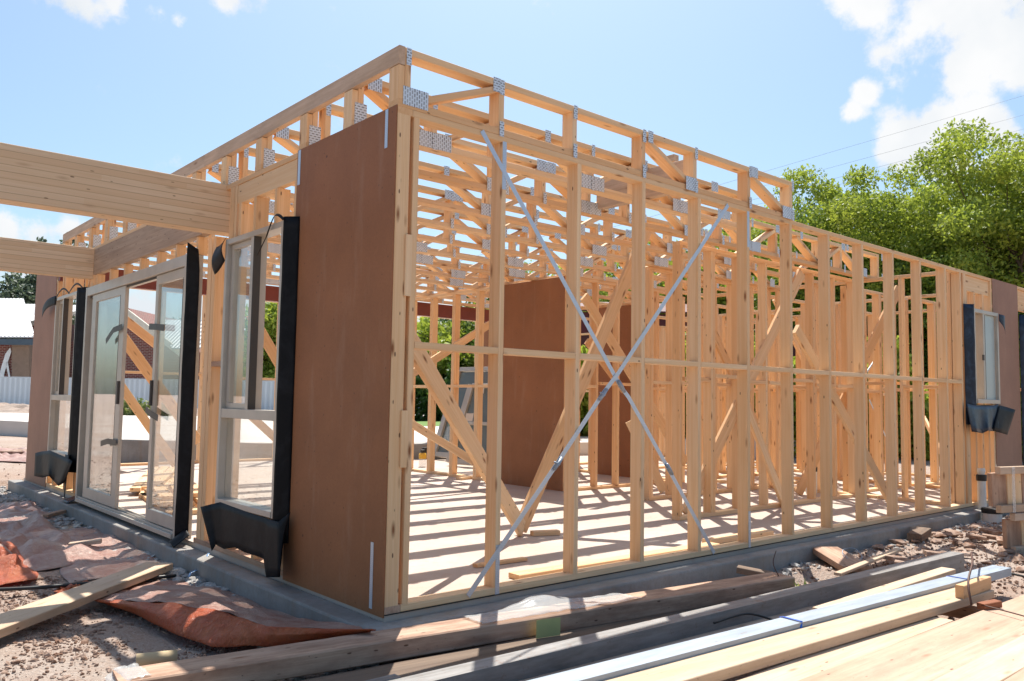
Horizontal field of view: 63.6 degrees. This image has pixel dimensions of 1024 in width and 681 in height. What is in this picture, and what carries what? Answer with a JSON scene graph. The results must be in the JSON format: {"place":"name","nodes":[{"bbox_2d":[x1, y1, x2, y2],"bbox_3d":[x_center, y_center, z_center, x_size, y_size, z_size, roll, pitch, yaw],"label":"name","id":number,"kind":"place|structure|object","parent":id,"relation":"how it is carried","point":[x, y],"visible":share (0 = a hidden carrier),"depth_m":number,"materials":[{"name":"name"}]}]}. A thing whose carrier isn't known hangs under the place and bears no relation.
{"place":"outdoors","nodes":[
{"label":"outdoors","id":0,"kind":"place"},
{"bbox_2d":[0,413,795,457],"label":"driveway","id":1,"kind":"structure","parent":0,"point":[13,424],"depth_m":20.10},
{"bbox_2d":[0,376,274,409],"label":"boundary fence","id":2,"kind":"object","parent":1,"relation":"on","point":[14,390],"visible":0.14,"depth_m":37.42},
{"bbox_2d":[0,435,1023,680],"bbox_3d":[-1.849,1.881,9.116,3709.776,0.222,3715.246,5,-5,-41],"label":"ground","id":3,"kind":"structure","parent":0,"point":[148,639],"depth_m":4.23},
{"bbox_2d":[0,501,56,521],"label":"builders film","id":4,"kind":"object","parent":3,"relation":"on","point":[10,510],"visible":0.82,"depth_m":8.17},
{"bbox_2d":[0,298,75,377],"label":"brick house","id":5,"kind":"structure","parent":3,"relation":"on","point":[17,317],"depth_m":42.00,"materials":[{"name":"brown brick"}]},
{"bbox_2d":[0,272,75,338],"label":"gum tree","id":6,"kind":"object","parent":3,"relation":"on","point":[25,288],"visible":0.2,"depth_m":68.15,"materials":[{"name":"green plant"}]},
{"bbox_2d":[0,514,105,570],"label":"builders film","id":7,"kind":"object","parent":3,"relation":"on","point":[39,541],"visible":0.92,"depth_m":6.13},
{"bbox_2d":[0,541,38,584],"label":"builders film","id":8,"kind":"object","parent":7,"relation":"on","point":[13,568],"visible":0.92,"depth_m":5.40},
{"bbox_2d":[60,527,163,582],"bbox_3d":[-3.205,1.569,6.321,0.714,0.048,2.423,4,-5,-37],"label":"builders film","id":9,"kind":"object","parent":3,"relation":"on","point":[79,569],"visible":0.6,"depth_m":5.87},
{"bbox_2d":[125,308,245,378],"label":"brick house","id":10,"kind":"structure","parent":3,"relation":"on","point":[142,319],"depth_m":44.00,"materials":[{"name":"beige paint"}]},
{"bbox_2d":[243,302,277,380],"bbox_3d":[-11.816,1.005,40.168,3.974,6.418,4.153,5,-5,-41],"label":"street tree","id":11,"kind":"object","parent":3,"relation":"on","point":[270,323],"visible":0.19,"depth_m":39.26,"materials":[{"name":"green plant"}]},
{"bbox_2d":[120,459,445,473],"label":"floor slab","id":12,"kind":"structure","parent":3,"relation":"on","point":[144,468],"depth_m":12.13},
{"bbox_2d":[120,288,278,465],"bbox_3d":[-3.848,0.648,13.575,5.035,2.619,0.090,5,-5,-41],"label":"wall frame","id":13,"kind":"object","parent":12,"relation":"on","point":[200,374],"visible":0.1,"depth_m":12.73,"materials":[{"name":"brown wood"}]},
{"bbox_2d":[121,439,445,462],"bbox_3d":[-3.704,1.998,14.068,6.028,0.522,0.840,1,-4,-3],"label":"concrete footing","id":14,"kind":"object","parent":3,"relation":"on","point":[134,450],"visible":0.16,"depth_m":14.01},
{"bbox_2d":[415,358,450,420],"bbox_3d":[-1.155,1.997,30.026,7.936,2.888,1.692,1,-4,0],"label":"hedge","id":15,"kind":"object","parent":3,"relation":"on","point":[421,408],"visible":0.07,"depth_m":29.46,"materials":[{"name":"green plant"}]},
{"bbox_2d":[417,302,475,390],"bbox_3d":[-2.255,1.017,33.171,6.455,5.693,7.150,5,-5,-41],"label":"street tree","id":16,"kind":"object","parent":3,"relation":"on","point":[423,324],"visible":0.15,"depth_m":32.26,"materials":[{"name":"green plant"}]},
{"bbox_2d":[0,486,1009,680],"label":"rubble","id":17,"kind":"object","parent":3,"relation":"on","point":[193,579],"visible":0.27,"depth_m":6.13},
{"bbox_2d":[98,580,362,628],"bbox_3d":[-1.622,1.417,4.398,0.745,0.149,2.286,5,-5,-41],"label":"builders film","id":18,"kind":"object","parent":17,"relation":"on","point":[194,596],"visible":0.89,"depth_m":4.50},
{"bbox_2d":[0,562,172,637],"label":"plank","id":19,"kind":"object","parent":18,"relation":"on","point":[26,616],"visible":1,"depth_m":4.50,"materials":[{"name":"brown wood"}]},
{"bbox_2d":[95,599,375,646],"bbox_3d":[-1.542,1.382,4.077,1.977,0.140,0.309,-1,-5,28],"label":"builders film","id":20,"kind":"object","parent":18,"relation":"on","point":[211,627],"visible":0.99,"depth_m":3.92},
{"bbox_2d":[301,604,717,680],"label":"form board","id":21,"kind":"object","parent":3,"relation":"on","point":[402,669],"visible":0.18,"depth_m":3.73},
{"bbox_2d":[112,572,794,680],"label":"timber beam","id":22,"kind":"structure","parent":21,"relation":"on","point":[286,661],"depth_m":3.82,"materials":[{"name":"brown wood"}]},
{"bbox_2d":[0,445,1023,680],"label":"dirt clods","id":23,"kind":"object","parent":3,"relation":"on","point":[62,638],"visible":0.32,"depth_m":4.14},
{"bbox_2d":[8,480,1017,631],"bbox_3d":[0.763,2.032,10.529,11.045,0.368,8.395,5,-5,-41],"label":"concrete footing","id":24,"kind":"object","parent":3,"relation":"on","point":[264,591],"visible":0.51,"depth_m":5.37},
{"bbox_2d":[24,455,988,622],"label":"floor slab","id":25,"kind":"structure","parent":24,"relation":"on","point":[447,536],"depth_m":7.09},
{"bbox_2d":[124,384,174,466],"bbox_3d":[-4.353,1.018,9.889,0.035,1.180,0.100,-4,29,49],"label":"timber prop","id":26,"kind":"object","parent":25,"relation":"on","point":[144,420],"visible":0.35,"depth_m":9.86,"materials":[{"name":"brown wood"}]},
{"bbox_2d":[126,334,199,444],"bbox_3d":[-4.405,0.565,10.268,0.035,1.776,0.130,-4,31,49],"label":"timber prop","id":27,"kind":"object","parent":25,"relation":"on","point":[141,363],"visible":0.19,"depth_m":10.19,"materials":[{"name":"brown wood"}]},
{"bbox_2d":[139,482,197,514],"bbox_3d":[-3.150,1.496,7.877,0.541,0.122,1.733,4,-5,-32],"label":"timber pile","id":28,"kind":"object","parent":25,"relation":"on","point":[162,498],"visible":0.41,"depth_m":7.58,"materials":[{"name":"brown wood"}]},
{"bbox_2d":[46,106,412,614],"bbox_3d":[-3.186,0.246,7.090,0.112,2.506,8.012,5,-5,-41],"label":"wall frame","id":29,"kind":"object","parent":25,"relation":"on","point":[141,244],"visible":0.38,"depth_m":5.56,"materials":[{"name":"brown wood"}]},
{"bbox_2d":[25,275,57,486],"bbox_3d":[-5.531,0.415,9.698,0.007,2.501,1.050,5,-5,-41],"label":"bracing board","id":30,"kind":"object","parent":29,"relation":"attached to","point":[40,384],"visible":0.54,"depth_m":9.70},
{"bbox_2d":[0,237,93,279],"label":"laminated beam","id":31,"kind":"structure","parent":29,"relation":"attached to","point":[38,258],"depth_m":7.99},
{"bbox_2d":[47,291,76,456],"bbox_3d":[-4.693,0.359,8.705,0.104,1.695,0.910,5,-5,-41],"label":"window","id":32,"kind":"structure","parent":29,"relation":"attached to","point":[59,420],"depth_m":8.82,"materials":[{"name":"metal"}]},
{"bbox_2d":[34,450,72,485],"bbox_3d":[-4.850,1.325,8.678,0.052,0.317,1.542,5,-5,-41],"label":"window flashing","id":33,"kind":"object","parent":32,"relation":"attached to","point":[54,466],"depth_m":8.63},
{"bbox_2d":[68,287,87,472],"bbox_3d":[-4.360,0.388,8.293,0.166,1.860,0.006,-1,-5,24],"label":"window flashing","id":34,"kind":"object","parent":32,"relation":"attached to","point":[76,374],"depth_m":8.30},
{"bbox_2d":[0,142,230,236],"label":"laminated beam","id":35,"kind":"structure","parent":29,"relation":"attached to","point":[33,178],"depth_m":5.27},
{"bbox_2d":[75,254,203,538],"bbox_3d":[-3.268,0.460,7.066,0.132,2.075,2.760,5,-5,-41],"label":"sliding door","id":36,"kind":"structure","parent":29,"relation":"attached to","point":[101,408],"depth_m":7.32,"materials":[{"name":"metal"}]},
{"bbox_2d":[82,286,128,508],"bbox_3d":[-3.737,0.504,7.559,0.053,1.932,1.040,5,-5,-41],"label":"door panel","id":37,"kind":"structure","parent":36,"relation":"in","point":[106,382],"depth_m":7.52,"materials":[{"name":"glass"}]},
{"bbox_2d":[145,267,184,529],"bbox_3d":[-2.637,0.431,6.301,0.053,1.932,0.673,5,-5,-41],"label":"door panel","id":38,"kind":"structure","parent":36,"relation":"in","point":[155,516],"depth_m":6.49,"materials":[{"name":"metal"}]},
{"bbox_2d":[174,243,199,537],"bbox_3d":[-2.349,0.345,6.001,0.105,2.140,0.032,1,-4,6],"label":"door flashing","id":39,"kind":"object","parent":36,"relation":"attached to","point":[187,397],"depth_m":5.99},
{"bbox_2d":[215,220,282,517],"bbox_3d":[-1.611,0.179,5.177,0.104,1.745,0.870,5,-5,-41],"label":"window","id":40,"kind":"structure","parent":29,"relation":"attached to","point":[230,409],"depth_m":5.27,"materials":[{"name":"metal"}]},
{"bbox_2d":[201,502,290,576],"bbox_3d":[-1.647,1.179,5.031,0.062,0.386,1.154,5,-6,-42],"label":"window flashing","id":41,"kind":"object","parent":40,"relation":"attached to","point":[227,526],"depth_m":4.98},
{"bbox_2d":[272,216,299,542],"bbox_3d":[-1.316,0.215,4.806,0.102,1.900,0.009,1,-4,6],"label":"window flashing","id":42,"kind":"object","parent":40,"relation":"attached to","point":[285,383],"depth_m":4.81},
{"bbox_2d":[58,269,488,321],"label":"steel beam","id":43,"kind":"structure","parent":29,"relation":"attached to","point":[423,308],"depth_m":10.98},
{"bbox_2d":[75,230,488,303],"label":"floor truss","id":44,"kind":"object","parent":29,"relation":"on","point":[79,241],"visible":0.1,"depth_m":10.29,"materials":[{"name":"brown wood"}]},
{"bbox_2d":[88,222,590,309],"bbox_3d":[-1.521,-0.869,10.821,7.350,0.324,0.137,5,-5,-41],"label":"floor truss","id":45,"kind":"object","parent":29,"relation":"on","point":[94,238],"visible":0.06,"depth_m":9.70,"materials":[{"name":"brown wood"}]},
{"bbox_2d":[283,104,397,617],"bbox_3d":[-0.949,0.098,4.458,0.007,2.525,1.075,5,-5,-41],"label":"bracing board","id":46,"kind":"object","parent":29,"relation":"attached to","point":[345,198],"visible":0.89,"depth_m":4.38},
{"bbox_2d":[104,219,608,304],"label":"floor truss","id":47,"kind":"object","parent":29,"relation":"on","point":[111,230],"visible":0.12,"depth_m":10.53,"materials":[{"name":"brown wood"}]},
{"bbox_2d":[122,222,630,301],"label":"floor truss","id":48,"kind":"object","parent":29,"relation":"on","point":[273,248],"visible":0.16,"depth_m":10.02,"materials":[{"name":"brown wood"}]},
{"bbox_2d":[210,181,702,296],"bbox_3d":[-0.009,-0.970,9.091,7.350,0.324,0.137,5,-5,-41],"label":"floor truss","id":49,"kind":"object","parent":29,"relation":"on","point":[513,262],"visible":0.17,"depth_m":9.13,"materials":[{"name":"brown wood"}]},
{"bbox_2d":[192,163,730,291],"bbox_3d":[0.369,-0.995,8.659,7.350,0.324,0.136,5,-5,-41],"label":"floor truss","id":50,"kind":"object","parent":29,"relation":"on","point":[481,242],"visible":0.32,"depth_m":8.30,"materials":[{"name":"brown wood"}]},
{"bbox_2d":[268,234,665,298],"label":"floor truss","id":51,"kind":"object","parent":29,"relation":"on","point":[422,259],"visible":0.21,"depth_m":9.60,"materials":[{"name":"brown wood"}]},
{"bbox_2d":[221,147,779,287],"bbox_3d":[0.747,-1.020,8.226,7.350,0.324,0.137,5,-5,-41],"label":"floor truss","id":52,"kind":"object","parent":29,"relation":"on","point":[231,172],"visible":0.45,"depth_m":7.56,"materials":[{"name":"brown wood"}]},
{"bbox_2d":[343,78,736,230],"bbox_3d":[0.518,-1.202,5.758,3.750,0.324,0.114,5,-5,-41],"label":"floor truss","id":53,"kind":"object","parent":29,"relation":"on","point":[376,92],"visible":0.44,"depth_m":5.36,"materials":[{"name":"brown wood"}]},
{"bbox_2d":[63,45,405,242],"bbox_3d":[-2.801,-1.296,6.747,0.038,0.096,6.829,5,-5,-41],"label":"rim board","id":54,"kind":"object","parent":53,"relation":"attached to","point":[378,67],"visible":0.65,"depth_m":5.05,"materials":[{"name":"brown wood"}]},
{"bbox_2d":[596,160,682,209],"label":"ceiling beam","id":55,"kind":"structure","parent":53,"relation":"on","point":[604,203],"depth_m":6.33,"materials":[{"name":"brown wood"}]},
{"bbox_2d":[255,127,831,283],"bbox_3d":[1.125,-1.045,7.793,7.350,0.324,0.136,5,-5,-41],"label":"floor truss","id":56,"kind":"object","parent":29,"relation":"on","point":[265,155],"visible":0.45,"depth_m":6.93,"materials":[{"name":"brown wood"}]},
{"bbox_2d":[299,104,882,278],"bbox_3d":[1.536,-1.073,7.323,7.350,0.324,0.137,5,-5,-41],"label":"floor truss","id":57,"kind":"object","parent":29,"relation":"on","point":[313,129],"visible":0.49,"depth_m":6.50,"materials":[{"name":"brown wood"}]},
{"bbox_2d":[435,367,487,457],"bbox_3d":[-0.644,1.217,13.950,1.502,1.565,0.608,-3,-6,45],"label":"spare window","id":58,"kind":"structure","parent":25,"relation":"on","point":[466,375],"depth_m":14.30,"materials":[{"name":"metal"}]},
{"bbox_2d":[445,383,487,465],"bbox_3d":[-0.460,1.301,12.849,1.059,1.275,0.501,-2,-5,35],"label":"spare window","id":59,"kind":"structure","parent":25,"relation":"on","point":[467,406],"depth_m":12.97,"materials":[{"name":"metal"}]},
{"bbox_2d":[414,332,525,536],"bbox_3d":[-0.312,0.594,5.365,0.035,0.135,2.753,-1,-39,21],"label":"timber prop","id":60,"kind":"object","parent":25,"relation":"on","point":[435,383],"visible":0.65,"depth_m":5.24,"materials":[{"name":"brown wood"}]},
{"bbox_2d":[411,277,565,490],"bbox_3d":[-0.436,0.564,10.862,0.090,2.505,3.195,5,-5,-41],"label":"wall frame","id":61,"kind":"object","parent":25,"relation":"on","point":[454,386],"visible":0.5,"depth_m":11.23,"materials":[{"name":"brown wood"}]},
{"bbox_2d":[501,276,564,491],"bbox_3d":[0.202,0.519,10.057,0.007,2.500,1.220,5,-5,-41],"label":"bracing board","id":62,"kind":"object","parent":61,"relation":"attached to","point":[533,387],"visible":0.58,"depth_m":10.01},
{"bbox_2d":[520,230,651,532],"bbox_3d":[0.657,0.214,7.016,0.036,3.024,0.126,-4,-37,48],"label":"timber prop","id":63,"kind":"object","parent":25,"relation":"on","point":[556,442],"visible":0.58,"depth_m":6.96,"materials":[{"name":"brown wood"}]},
{"bbox_2d":[508,542,718,579],"bbox_3d":[0.739,1.427,5.395,1.881,0.030,0.100,4,-5,-39],"label":"timber offcut","id":64,"kind":"object","parent":25,"relation":"on","point":[515,575],"visible":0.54,"depth_m":5.18,"materials":[{"name":"brown wood"}]},
{"bbox_2d":[578,277,665,490],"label":"wall frame","id":65,"kind":"object","parent":25,"relation":"on","point":[595,383],"visible":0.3,"depth_m":10.09,"materials":[{"name":"brown wood"}]},
{"bbox_2d":[578,297,684,482],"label":"wall frame","id":66,"kind":"object","parent":25,"relation":"on","point":[664,389],"visible":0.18,"depth_m":10.96,"materials":[{"name":"brown wood"}]},
{"bbox_2d":[597,305,630,476],"bbox_3d":[1.470,0.709,11.707,0.006,2.400,0.950,5,-5,-41],"label":"bracing board","id":67,"kind":"object","parent":66,"relation":"attached to","point":[605,435],"depth_m":11.69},
{"bbox_2d":[580,293,686,465],"bbox_3d":[1.496,0.518,9.845,0.035,2.678,0.120,-4,38,49],"label":"timber prop","id":68,"kind":"object","parent":25,"relation":"on","point":[597,317],"visible":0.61,"depth_m":9.60,"materials":[{"name":"brown wood"}]},
{"bbox_2d":[384,110,1023,615],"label":"wall frame","id":69,"kind":"object","parent":25,"relation":"on","point":[974,450],"visible":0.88,"depth_m":5.79,"materials":[{"name":"brown wood"}]},
{"bbox_2d":[388,47,793,220],"bbox_3d":[0.819,-1.222,5.414,3.750,0.324,0.109,5,-5,-41],"label":"floor truss","id":70,"kind":"object","parent":69,"relation":"on","point":[403,93],"visible":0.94,"depth_m":5.02,"materials":[{"name":"brown wood"}]},
{"bbox_2d":[466,203,728,597],"bbox_3d":[0.677,0.171,5.139,2.359,2.481,0.026,5,-5,-41],"label":"strap brace","id":71,"kind":"object","parent":69,"relation":"attached to","point":[556,465],"visible":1,"depth_m":4.93,"materials":[{"name":"metal"}]},
{"bbox_2d":[480,130,714,553],"bbox_3d":[0.625,0.164,5.099,2.153,2.513,0.026,5,-5,-41],"label":"strap brace","id":72,"kind":"object","parent":69,"relation":"attached to","point":[561,277],"visible":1,"depth_m":4.99,"materials":[{"name":"metal"}]},
{"bbox_2d":[974,308,1000,403],"bbox_3d":[5.151,0.182,9.033,0.715,1.015,0.117,5,-5,-41],"label":"window","id":73,"kind":"structure","parent":69,"relation":"attached to","point":[986,330],"depth_m":9.06,"materials":[{"name":"metal"}]},
{"bbox_2d":[963,304,975,424],"bbox_3d":[4.852,0.249,8.749,0.125,1.280,0.006,1,-4,-6],"label":"window flashing","id":74,"kind":"object","parent":73,"relation":"attached to","point":[969,357],"depth_m":8.75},
{"bbox_2d":[966,403,997,432],"bbox_3d":[5.056,0.832,8.812,0.902,0.315,0.052,5,-5,-41],"label":"window flashing","id":75,"kind":"object","parent":73,"relation":"attached to","point":[982,419],"depth_m":8.78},
{"bbox_2d":[991,278,1021,466],"bbox_3d":[5.733,0.574,9.553,0.810,2.516,0.007,5,-5,-41],"label":"bracing board","id":76,"kind":"object","parent":69,"relation":"attached to","point":[1005,304],"visible":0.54,"depth_m":9.60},
{"bbox_2d":[644,266,771,500],"bbox_3d":[2.337,0.521,9.643,2.385,2.505,0.090,5,-5,-41],"label":"wall frame","id":77,"kind":"object","parent":25,"relation":"on","point":[649,380],"visible":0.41,"depth_m":9.16,"materials":[{"name":"brown wood"}]},
{"bbox_2d":[685,308,800,479],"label":"wall frame","id":78,"kind":"object","parent":25,"relation":"on","point":[722,393],"visible":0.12,"depth_m":12.49,"materials":[{"name":"brown wood"}]},
{"bbox_2d":[682,269,804,513],"bbox_3d":[2.325,0.430,8.149,0.120,3.012,0.035,45,-27,-25],"label":"timber prop","id":79,"kind":"object","parent":25,"relation":"on","point":[726,428],"visible":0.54,"depth_m":8.21,"materials":[{"name":"brown wood"}]},
{"bbox_2d":[701,304,798,477],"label":"wall frame","id":80,"kind":"object","parent":25,"relation":"on","point":[773,403],"visible":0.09,"depth_m":12.45,"materials":[{"name":"brown wood"}]},
{"bbox_2d":[672,241,854,520],"bbox_3d":[2.711,0.444,8.499,3.280,2.505,0.090,5,-5,-41],"label":"wall frame","id":81,"kind":"object","parent":25,"relation":"on","point":[708,381],"visible":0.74,"depth_m":8.08,"materials":[{"name":"brown wood"}]},
{"bbox_2d":[750,406,781,507],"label":"timber prop","id":82,"kind":"object","parent":25,"relation":"on","point":[765,455],"visible":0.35,"depth_m":8.14,"materials":[{"name":"brown wood"}]},
{"bbox_2d":[771,295,885,483],"bbox_3d":[4.521,0.731,11.673,3.440,2.449,0.090,5,-5,-41],"label":"wall frame","id":83,"kind":"object","parent":25,"relation":"on","point":[871,411],"visible":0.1,"depth_m":12.38,"materials":[{"name":"brown wood"}]},
{"bbox_2d":[717,272,955,504],"bbox_3d":[3.666,0.565,9.965,0.090,2.505,3.140,5,-5,-41],"label":"wall frame","id":84,"kind":"object","parent":25,"relation":"on","point":[904,387],"visible":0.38,"depth_m":9.20,"materials":[{"name":"brown wood"}]},
{"bbox_2d":[793,325,898,508],"bbox_3d":[3.058,0.775,7.487,0.035,0.100,2.424,-4,-49,49],"label":"timber prop","id":85,"kind":"object","parent":25,"relation":"on","point":[836,401],"visible":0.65,"depth_m":7.37,"materials":[{"name":"brown wood"}]},
{"bbox_2d":[794,285,897,494],"bbox_3d":[4.019,0.558,9.816,0.110,2.881,0.035,34,-13,-12],"label":"timber prop","id":86,"kind":"object","parent":25,"relation":"on","point":[870,346],"visible":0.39,"depth_m":9.90,"materials":[{"name":"brown wood"}]},
{"bbox_2d":[840,285,911,491],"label":"wall frame","id":87,"kind":"object","parent":25,"relation":"on","point":[877,391],"visible":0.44,"depth_m":10.28,"materials":[{"name":"brown wood"}]},
{"bbox_2d":[835,289,991,488],"bbox_3d":[5.345,0.655,10.832,0.090,2.505,2.245,5,-5,-41],"label":"wall frame","id":88,"kind":"object","parent":25,"relation":"on","point":[838,381],"visible":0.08,"depth_m":11.60,"materials":[{"name":"brown wood"}]},
{"bbox_2d":[922,299,939,484],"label":"wall frame","id":89,"kind":"object","parent":25,"relation":"on","point":[933,395],"visible":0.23,"depth_m":11.14,"materials":[{"name":"brown wood"}]},
{"bbox_2d":[390,551,964,680],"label":"steel channel","id":90,"kind":"object","parent":3,"relation":"on","point":[519,665],"visible":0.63,"depth_m":3.92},
{"bbox_2d":[580,332,1022,460],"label":"hedge","id":91,"kind":"object","parent":3,"relation":"on","point":[584,404],"visible":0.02,"depth_m":18.68,"materials":[{"name":"green plant"}]},
{"bbox_2d":[721,163,910,338],"bbox_3d":[9.217,-0.989,25.323,5.570,8.934,5.626,0,-4,14],"label":"broadleaf tree","id":92,"kind":"object","parent":3,"relation":"on","point":[800,176],"visible":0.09,"depth_m":24.82,"materials":[{"name":"green plant"}]},
{"bbox_2d":[813,547,871,571],"bbox_3d":[2.435,1.622,6.128,0.220,0.045,0.472,1,3,-7],"label":"timber block","id":93,"kind":"object","parent":3,"relation":"on","point":[833,557],"depth_m":6.09,"materials":[{"name":"brown wood"}]},
{"bbox_2d":[793,164,968,368],"bbox_3d":[11.053,-0.839,24.081,6.459,8.514,6.317,5,-5,-41],"label":"broadleaf tree","id":94,"kind":"object","parent":3,"relation":"on","point":[861,174],"visible":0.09,"depth_m":23.50,"materials":[{"name":"green plant"}]},
{"bbox_2d":[839,116,1023,384],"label":"broadleaf tree","id":95,"kind":"object","parent":3,"relation":"on","point":[957,194],"visible":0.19,"depth_m":22.61,"materials":[{"name":"green plant"}]},
{"bbox_2d":[871,516,1023,572],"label":"broken clay","id":96,"kind":"structure","parent":3,"relation":"on","point":[1003,552],"depth_m":6.92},
{"bbox_2d":[879,125,1023,367],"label":"broadleaf tree","id":97,"kind":"object","parent":3,"relation":"on","point":[1002,170],"visible":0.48,"depth_m":21.01,"materials":[{"name":"green plant"}]},
{"bbox_2d":[940,605,981,618],"bbox_3d":[2.787,1.546,4.532,0.090,0.067,1.400,5,-5,-41],"label":"bearer","id":98,"kind":"object","parent":3,"relation":"on","point":[960,613],"depth_m":4.72,"materials":[{"name":"brown wood"}]},
{"bbox_2d":[520,599,836,680],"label":"board","id":99,"kind":"object","parent":98,"relation":"on","point":[709,633],"visible":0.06,"depth_m":3.96,"materials":[{"name":"brown wood"}]},
{"bbox_2d":[1002,512,1023,553],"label":"timber bundle","id":100,"kind":"object","parent":3,"relation":"on","point":[1013,531],"visible":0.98,"depth_m":6.78,"materials":[{"name":"brown wood"}]},
{"bbox_2d":[987,466,1023,512],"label":"timber bundle","id":101,"kind":"object","parent":100,"relation":"on","point":[1005,489],"visible":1,"depth_m":6.79,"materials":[{"name":"brown wood"}]},
{"bbox_2d":[0,0,1023,330],"label":"sky","id":102,"kind":"structure","parent":0,"point":[154,85],"materials":[{"name":"blue"}]},
{"bbox_3d":[1.732,1.463,3.615,0.090,0.067,1.400,5,-5,-41],"label":"bearer","id":103,"kind":"object","parent":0,"visible":0},
{"bbox_2d":[798,595,1023,680],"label":"board","id":104,"kind":"object","parent":103,"relation":"on","point":[894,660],"visible":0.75,"depth_m":3.61,"materials":[{"name":"brown wood"}]},
{"bbox_2d":[887,620,1023,680],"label":"board","id":105,"kind":"object","parent":104,"relation":"on","point":[932,670],"visible":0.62,"depth_m":3.48,"materials":[{"name":"brown wood"}]},
{"bbox_2d":[933,635,1023,680],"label":"board","id":106,"kind":"object","parent":105,"relation":"on","point":[1004,662],"visible":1,"depth_m":3.34,"materials":[{"name":"brown wood"}]},
{"bbox_3d":[1.115,1.426,3.955,4.005,0.040,0.100,4,-5,-38],"label":"board","id":107,"kind":"object","parent":103,"relation":"on","visible":0},
{"bbox_2d":[812,567,955,609],"bbox_3d":[2.245,1.466,4.881,1.720,0.030,0.090,5,-6,-42],"label":"board","id":108,"kind":"object","parent":107,"relation":"on","point":[937,573],"visible":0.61,"depth_m":4.95,"materials":[{"name":"brown wood"}]},
{"bbox_3d":[0.678,1.380,2.698,0.090,0.067,1.400,5,-5,-41],"label":"bearer","id":109,"kind":"object","parent":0,"visible":0},
{"bbox_2d":[737,616,952,680],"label":"board","id":110,"kind":"object","parent":109,"relation":"on","point":[805,666],"visible":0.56,"depth_m":3.63,"materials":[{"name":"brown wood"}]},
{"bbox_2d":[602,587,993,680],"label":"board","id":111,"kind":"object","parent":110,"relation":"on","point":[737,660],"visible":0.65,"depth_m":3.65,"materials":[{"name":"brown wood"}]},
{"bbox_2d":[528,565,1011,680],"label":"steel channel","id":112,"kind":"object","parent":111,"relation":"on","point":[612,668],"visible":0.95,"depth_m":3.71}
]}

